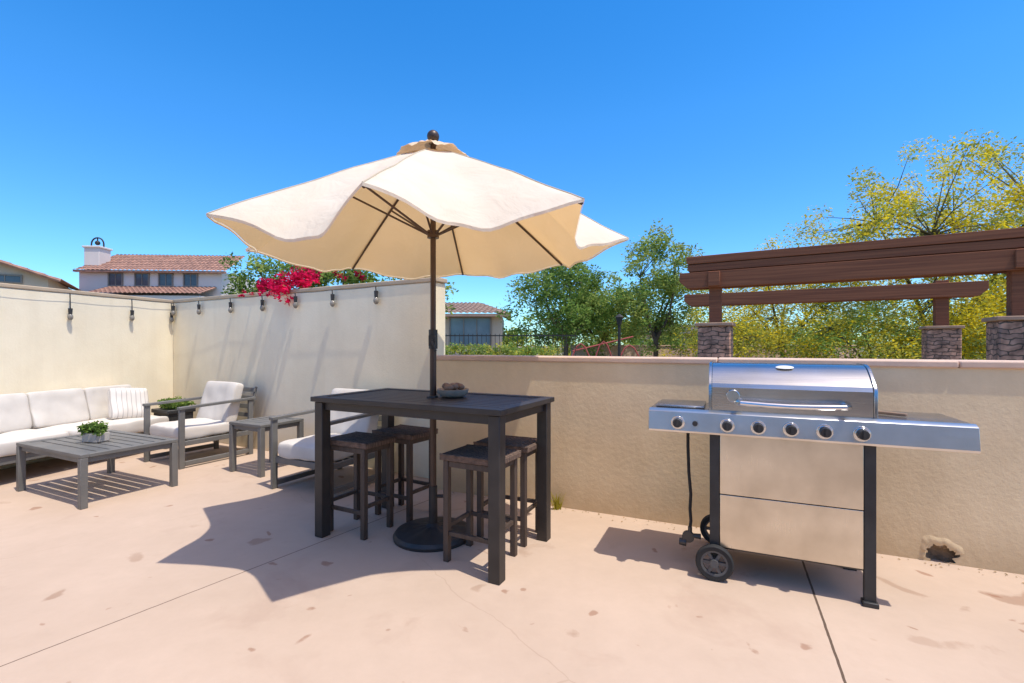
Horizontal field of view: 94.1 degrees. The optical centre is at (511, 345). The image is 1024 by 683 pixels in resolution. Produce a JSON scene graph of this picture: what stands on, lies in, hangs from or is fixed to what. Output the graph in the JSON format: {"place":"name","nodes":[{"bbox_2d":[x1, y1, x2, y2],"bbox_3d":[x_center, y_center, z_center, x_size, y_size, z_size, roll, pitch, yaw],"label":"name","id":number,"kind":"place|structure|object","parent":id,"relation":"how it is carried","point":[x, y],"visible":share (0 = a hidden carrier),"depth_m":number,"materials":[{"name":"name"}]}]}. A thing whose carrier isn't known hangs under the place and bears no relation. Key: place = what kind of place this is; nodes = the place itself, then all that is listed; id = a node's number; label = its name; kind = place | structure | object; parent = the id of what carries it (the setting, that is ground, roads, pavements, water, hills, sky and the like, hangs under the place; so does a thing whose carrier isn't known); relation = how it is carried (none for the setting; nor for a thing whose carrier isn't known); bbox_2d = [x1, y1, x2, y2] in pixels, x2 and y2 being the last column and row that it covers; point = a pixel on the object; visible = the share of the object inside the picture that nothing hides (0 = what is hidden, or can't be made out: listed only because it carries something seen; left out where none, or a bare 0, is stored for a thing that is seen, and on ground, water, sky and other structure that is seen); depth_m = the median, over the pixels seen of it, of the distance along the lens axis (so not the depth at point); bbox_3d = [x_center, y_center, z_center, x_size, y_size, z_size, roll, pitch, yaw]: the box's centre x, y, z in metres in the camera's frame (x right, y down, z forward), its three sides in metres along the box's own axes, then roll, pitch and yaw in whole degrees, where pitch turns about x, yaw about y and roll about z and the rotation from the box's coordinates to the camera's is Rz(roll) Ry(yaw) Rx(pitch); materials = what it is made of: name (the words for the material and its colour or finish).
{"place":"outdoors","nodes":[
{"label":"outdoors","id":0,"kind":"place"},
{"bbox_2d":[0,260,79,290],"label":"house","id":1,"kind":"structure","parent":0,"point":[10,273],"depth_m":32.37,"materials":[{"name":"beige paint"}]},
{"bbox_2d":[0,274,22,283],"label":"window","id":2,"kind":"structure","parent":1,"relation":"in","point":[4,278],"depth_m":31.96,"materials":[{"name":"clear glass"}]},
{"bbox_2d":[73,237,256,299],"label":"house","id":3,"kind":"structure","parent":0,"point":[148,276],"depth_m":40.10,"materials":[{"name":"white paint"}]},
{"bbox_2d":[108,272,122,285],"bbox_3d":[-33.085,-5.480,39.731,1.180,1.130,0.100,0,0,-4],"label":"window","id":4,"kind":"structure","parent":3,"relation":"in","point":[114,279],"depth_m":39.73,"materials":[{"name":"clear glass"}]},
{"bbox_2d":[134,273,149,285],"bbox_3d":[-31.004,-5.480,39.886,1.180,1.130,0.100,0,0,-4],"label":"window","id":5,"kind":"structure","parent":3,"relation":"in","point":[140,279],"depth_m":39.88,"materials":[{"name":"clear glass"}]},
{"bbox_2d":[158,273,172,286],"bbox_3d":[-29.110,-5.480,40.019,1.180,1.130,0.100,0,0,-4],"label":"window","id":6,"kind":"structure","parent":3,"relation":"in","point":[164,279],"depth_m":40.00,"materials":[{"name":"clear glass"}]},
{"bbox_2d":[183,273,197,286],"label":"window","id":7,"kind":"structure","parent":3,"relation":"in","point":[189,279],"depth_m":40.15,"materials":[{"name":"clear glass"}]},
{"bbox_2d":[151,395,196,421],"bbox_3d":[-4.418,0.974,6.214,0.446,0.639,0.403,0,0,28],"label":"planter","id":8,"kind":"object","parent":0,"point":[169,411],"visible":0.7,"depth_m":6.11,"materials":[{"name":"black plastic"}]},
{"bbox_2d":[2,346,984,469],"bbox_3d":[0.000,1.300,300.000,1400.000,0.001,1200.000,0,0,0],"label":"ground","id":9,"kind":"structure","parent":0,"point":[504,353],"depth_m":73.56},
{"bbox_2d":[0,283,173,469],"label":"stucco wall","id":10,"kind":"structure","parent":9,"relation":"on","point":[98,340],"depth_m":5.70,"materials":[{"name":"beige paint"}]},
{"bbox_2d":[1,287,173,321],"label":"string lights","id":11,"kind":"object","parent":10,"relation":"hanging from","point":[70,315],"visible":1,"depth_m":5.82,"materials":[{"name":"black plastic"}]},
{"bbox_2d":[173,277,446,478],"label":"stucco wall","id":12,"kind":"structure","parent":9,"relation":"on","point":[283,357],"depth_m":5.45,"materials":[{"name":"beige paint"}]},
{"bbox_2d":[171,286,378,315],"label":"string lights","id":13,"kind":"object","parent":12,"relation":"hanging from","point":[332,303],"visible":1,"depth_m":5.53,"materials":[{"name":"black plastic"}]},
{"bbox_2d":[219,251,458,318],"bbox_3d":[-2.600,-0.017,6.168,3.818,2.656,1.466,0,0,29],"label":"bougainvillea","id":14,"kind":"object","parent":9,"relation":"on","point":[302,277],"visible":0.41,"depth_m":6.02,"materials":[{"name":"green plant"}]},
{"bbox_2d":[445,302,510,354],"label":"house","id":15,"kind":"structure","parent":9,"relation":"on","point":[474,324],"depth_m":27.96,"materials":[{"name":"beige paint"}]},
{"bbox_2d":[449,317,490,345],"bbox_3d":[-2.450,-0.800,27.950,2.480,1.730,0.100,0,0,0],"label":"window","id":16,"kind":"structure","parent":15,"relation":"in","point":[457,325],"depth_m":27.97,"materials":[{"name":"blue glass"}]},
{"bbox_2d":[445,342,557,355],"bbox_3d":[-0.573,0.415,12.000,3.507,1.032,0.886,0,0,0],"label":"hedge","id":17,"kind":"object","parent":9,"relation":"on","point":[510,348],"visible":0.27,"depth_m":11.89,"materials":[{"name":"green plant"}]},
{"bbox_2d":[445,334,575,355],"bbox_3d":[-0.400,0.500,12.592,4.200,1.600,0.046,0,0,0],"label":"iron fence","id":18,"kind":"object","parent":9,"relation":"on","point":[508,335],"visible":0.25,"depth_m":12.57,"materials":[{"name":"black metal"}]},
{"bbox_2d":[495,262,624,355],"bbox_3d":[2.082,-1.175,17.433,4.170,5.067,4.101,0,0,-45],"label":"shade tree","id":19,"kind":"object","parent":9,"relation":"on","point":[552,290],"visible":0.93,"depth_m":16.88,"materials":[{"name":"green plant"}]},
{"bbox_2d":[572,336,639,356],"bbox_3d":[3.075,0.499,15.650,2.398,1.604,0.148,0,0,0],"label":"climbing frame","id":20,"kind":"object","parent":9,"relation":"on","point":[602,343],"visible":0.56,"depth_m":15.59,"materials":[{"name":"red paint"}]},
{"bbox_2d":[552,269,669,355],"bbox_3d":[3.971,-0.914,19.941,4.696,4.543,3.679,0,0,0],"label":"shade tree","id":21,"kind":"object","parent":9,"relation":"on","point":[608,329],"visible":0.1,"depth_m":19.36,"materials":[{"name":"green plant"}]},
{"bbox_2d":[616,314,622,355],"bbox_3d":[3.200,0.185,14.200,0.242,2.230,0.280,0,0,0],"label":"lamp post","id":22,"kind":"object","parent":9,"relation":"on","point":[619,318],"visible":0.74,"depth_m":14.16,"materials":[{"name":"metal"}]},
{"bbox_2d":[602,218,708,356],"bbox_3d":[5.254,-1.470,16.887,3.554,5.650,3.573,0,0,-42],"label":"shade tree","id":23,"kind":"object","parent":9,"relation":"on","point":[669,286],"visible":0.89,"depth_m":16.66,"materials":[{"name":"green plant"}]},
{"bbox_2d":[571,345,858,358],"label":"garden wall","id":24,"kind":"structure","parent":9,"relation":"on","point":[629,351],"depth_m":19.88,"materials":[{"name":"green plant"}]},
{"bbox_2d":[658,305,795,357],"bbox_3d":[6.994,-0.135,15.411,3.460,2.976,3.484,0,0,-29],"label":"flowering shrub","id":25,"kind":"object","parent":9,"relation":"on","point":[744,347],"visible":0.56,"depth_m":15.29,"materials":[{"name":"green plant"}]},
{"bbox_2d":[502,307,985,359],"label":"distant trees","id":26,"kind":"object","parent":9,"relation":"on","point":[520,341],"visible":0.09,"depth_m":31.28,"materials":[{"name":"green plant"}]},
{"bbox_2d":[693,234,867,357],"bbox_3d":[9.882,-1.323,17.584,6.422,5.357,5.323,0,0,0],"label":"palo verde tree","id":27,"kind":"object","parent":9,"relation":"on","point":[782,316],"visible":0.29,"depth_m":16.87,"materials":[{"name":"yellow plant"}]},
{"bbox_2d":[679,227,1023,359],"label":"pergola","id":28,"kind":"object","parent":9,"relation":"on","point":[999,251],"visible":0.9,"depth_m":7.90,"materials":[{"name":"wood"}]},
{"bbox_2d":[779,299,966,358],"bbox_3d":[10.322,0.035,13.369,5.014,3.111,3.232,0,0,0],"label":"flowering shrub","id":29,"kind":"object","parent":9,"relation":"on","point":[825,343],"visible":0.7,"depth_m":13.43,"materials":[{"name":"green plant"}]},
{"bbox_2d":[783,128,1023,359],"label":"palo verde tree","id":30,"kind":"object","parent":9,"relation":"on","point":[872,227],"visible":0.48,"depth_m":13.85,"materials":[{"name":"yellow plant"}]},
{"bbox_2d":[949,273,1005,359],"bbox_3d":[13.155,-0.438,12.306,4.124,3.620,3.182,0,0,0],"label":"flowering shrub","id":31,"kind":"object","parent":9,"relation":"on","point":[1000,311],"visible":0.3,"depth_m":12.20,"materials":[{"name":"yellow plant"}]},
{"bbox_2d":[0,441,1023,682],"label":"patio paving","id":32,"kind":"structure","parent":0,"point":[138,570],"depth_m":2.40,"materials":[{"name":"beige concrete"}]},
{"bbox_2d":[0,384,168,465],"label":"outdoor sofa","id":33,"kind":"object","parent":32,"relation":"on","point":[31,416],"visible":0.68,"depth_m":5.14,"materials":[{"name":"white fabric"}]},
{"bbox_2d":[107,388,148,419],"bbox_3d":[-4.602,0.701,5.721,0.155,0.370,0.400,-20,-13,25],"label":"throw pillow","id":34,"kind":"object","parent":33,"relation":"on","point":[125,403],"visible":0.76,"depth_m":5.65,"materials":[{"name":"fabric"}]},
{"bbox_2d":[16,430,177,509],"bbox_3d":[-3.733,1.079,4.300,1.120,0.430,0.720,0,0,26],"label":"coffee table","id":35,"kind":"object","parent":32,"relation":"on","point":[74,448],"visible":0.85,"depth_m":4.18,"materials":[{"name":"grey wood"}]},
{"bbox_2d":[77,420,109,442],"bbox_3d":[-3.743,0.770,4.274,0.257,0.188,0.204,0,0,15],"label":"potted plant","id":36,"kind":"object","parent":35,"relation":"on","point":[94,432],"visible":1,"depth_m":4.23,"materials":[{"name":"green plant"}]},
{"bbox_2d":[142,381,257,469],"bbox_3d":[-3.558,0.863,5.499,0.725,0.861,0.906,0,0,27],"label":"lounge chair","id":37,"kind":"object","parent":32,"relation":"on","point":[219,405],"visible":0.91,"depth_m":5.42,"materials":[{"name":"white fabric"}]},
{"bbox_2d":[229,415,303,477],"bbox_3d":[-2.560,1.039,4.980,0.500,0.510,0.500,0,0,27],"label":"side table","id":38,"kind":"object","parent":32,"relation":"on","point":[260,426],"visible":0.77,"depth_m":4.85,"materials":[{"name":"grey wood"}]},
{"bbox_2d":[269,388,381,493],"bbox_3d":[-1.658,0.863,4.516,0.725,0.861,0.906,0,0,27],"label":"lounge chair","id":39,"kind":"object","parent":32,"relation":"on","point":[299,452],"visible":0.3,"depth_m":4.29,"materials":[{"name":"white fabric"}]},
{"bbox_2d":[330,431,396,539],"bbox_3d":[-1.069,0.971,3.357,0.400,0.646,0.306,0,0,28],"label":"bar stool","id":40,"kind":"object","parent":32,"relation":"on","point":[360,445],"visible":0.95,"depth_m":3.31,"materials":[{"name":"brown wood"}]},
{"bbox_2d":[372,424,437,521],"bbox_3d":[-0.823,0.971,3.668,0.400,0.646,0.306,0,0,31],"label":"bar stool","id":41,"kind":"object","parent":32,"relation":"on","point":[409,436],"visible":0.84,"depth_m":3.62,"materials":[{"name":"brown wood"}]},
{"bbox_2d":[393,485,465,552],"bbox_3d":[-0.535,1.124,3.230,0.530,0.340,0.530,0,0,0],"label":"umbrella base","id":42,"kind":"object","parent":32,"relation":"on","point":[423,535],"visible":0.77,"depth_m":3.13,"materials":[{"name":"black plastic"}]},
{"bbox_2d":[206,130,628,486],"bbox_3d":[-0.535,-0.137,3.230,2.428,2.641,2.428,0,0,-20],"label":"patio umbrella","id":43,"kind":"object","parent":42,"relation":"on","point":[432,207],"visible":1,"depth_m":3.07,"materials":[{"name":"beige fabric"}]},
{"bbox_2d":[310,388,554,584],"bbox_3d":[-0.537,0.818,3.204,1.466,0.953,0.750,0,0,28],"label":"bar table","id":44,"kind":"object","parent":32,"relation":"on","point":[495,412],"visible":0.98,"depth_m":3.06,"materials":[{"name":"wood"}]},
{"bbox_2d":[437,383,468,397],"bbox_3d":[-0.400,0.301,3.220,0.216,0.094,0.216,0,0,0],"label":"serving bowl","id":45,"kind":"object","parent":44,"relation":"on","point":[451,390],"visible":1,"depth_m":3.15,"materials":[{"name":"grey ceramic"}]},
{"bbox_2d":[439,444,520,561],"bbox_3d":[-0.189,0.971,2.893,0.400,0.646,0.306,0,0,28],"label":"bar stool","id":46,"kind":"object","parent":32,"relation":"on","point":[469,458],"visible":0.7,"depth_m":2.85,"materials":[{"name":"brown wood"}]},
{"bbox_2d":[473,435,536,546],"bbox_3d":[-0.015,0.971,3.248,0.400,0.646,0.306,0,0,26],"label":"bar stool","id":47,"kind":"object","parent":32,"relation":"on","point":[527,446],"visible":0.59,"depth_m":3.17,"materials":[{"name":"brown wood"}]},
{"bbox_2d":[551,492,565,509],"bbox_3d":[0.350,1.221,3.745,0.138,0.160,0.069,0,0,-17],"label":"weed tuft","id":48,"kind":"object","parent":32,"relation":"on","point":[557,506],"visible":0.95,"depth_m":3.74,"materials":[{"name":"green plant"}]},
{"bbox_2d":[436,355,1023,574],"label":"stucco wall","id":49,"kind":"structure","parent":32,"relation":"on","point":[612,453],"depth_m":3.38,"materials":[{"name":"beige paint"}]},
{"bbox_2d":[452,492,1017,577],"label":"leaf litter","id":50,"kind":"object","parent":32,"relation":"on","point":[882,557],"visible":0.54,"depth_m":2.87,"materials":[{"name":"brown plant"}]},
{"bbox_2d":[649,361,980,608],"bbox_3d":[1.559,0.698,2.683,1.464,1.191,0.608,0,0,24],"label":"gas grill","id":51,"kind":"object","parent":32,"relation":"on","point":[793,461],"visible":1,"depth_m":2.50,"materials":[{"name":"metal"}]},
{"bbox_2d":[720,435,863,509],"bbox_3d":[1.452,0.659,2.507,0.655,0.325,0.016,0,0,24],"label":"door","id":52,"kind":"structure","parent":51,"relation":"in","point":[816,473],"depth_m":2.49,"materials":[{"name":"metal"}]},
{"bbox_2d":[878,411,906,416],"bbox_3d":[1.949,0.355,2.501,0.040,0.022,0.205,0,0,-31],"label":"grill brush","id":53,"kind":"object","parent":51,"relation":"on","point":[893,413],"visible":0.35,"depth_m":2.46,"materials":[{"name":"beige wood"}]},
{"bbox_2d":[0,0,1023,345],"label":"sky","id":54,"kind":"structure","parent":0,"point":[125,124],"materials":[{"name":"blue"}]},
{"bbox_2d":[638,325,767,344],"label":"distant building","id":55,"kind":"structure","parent":0,"point":[695,328],"depth_m":39.11,"materials":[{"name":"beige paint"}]}
]}

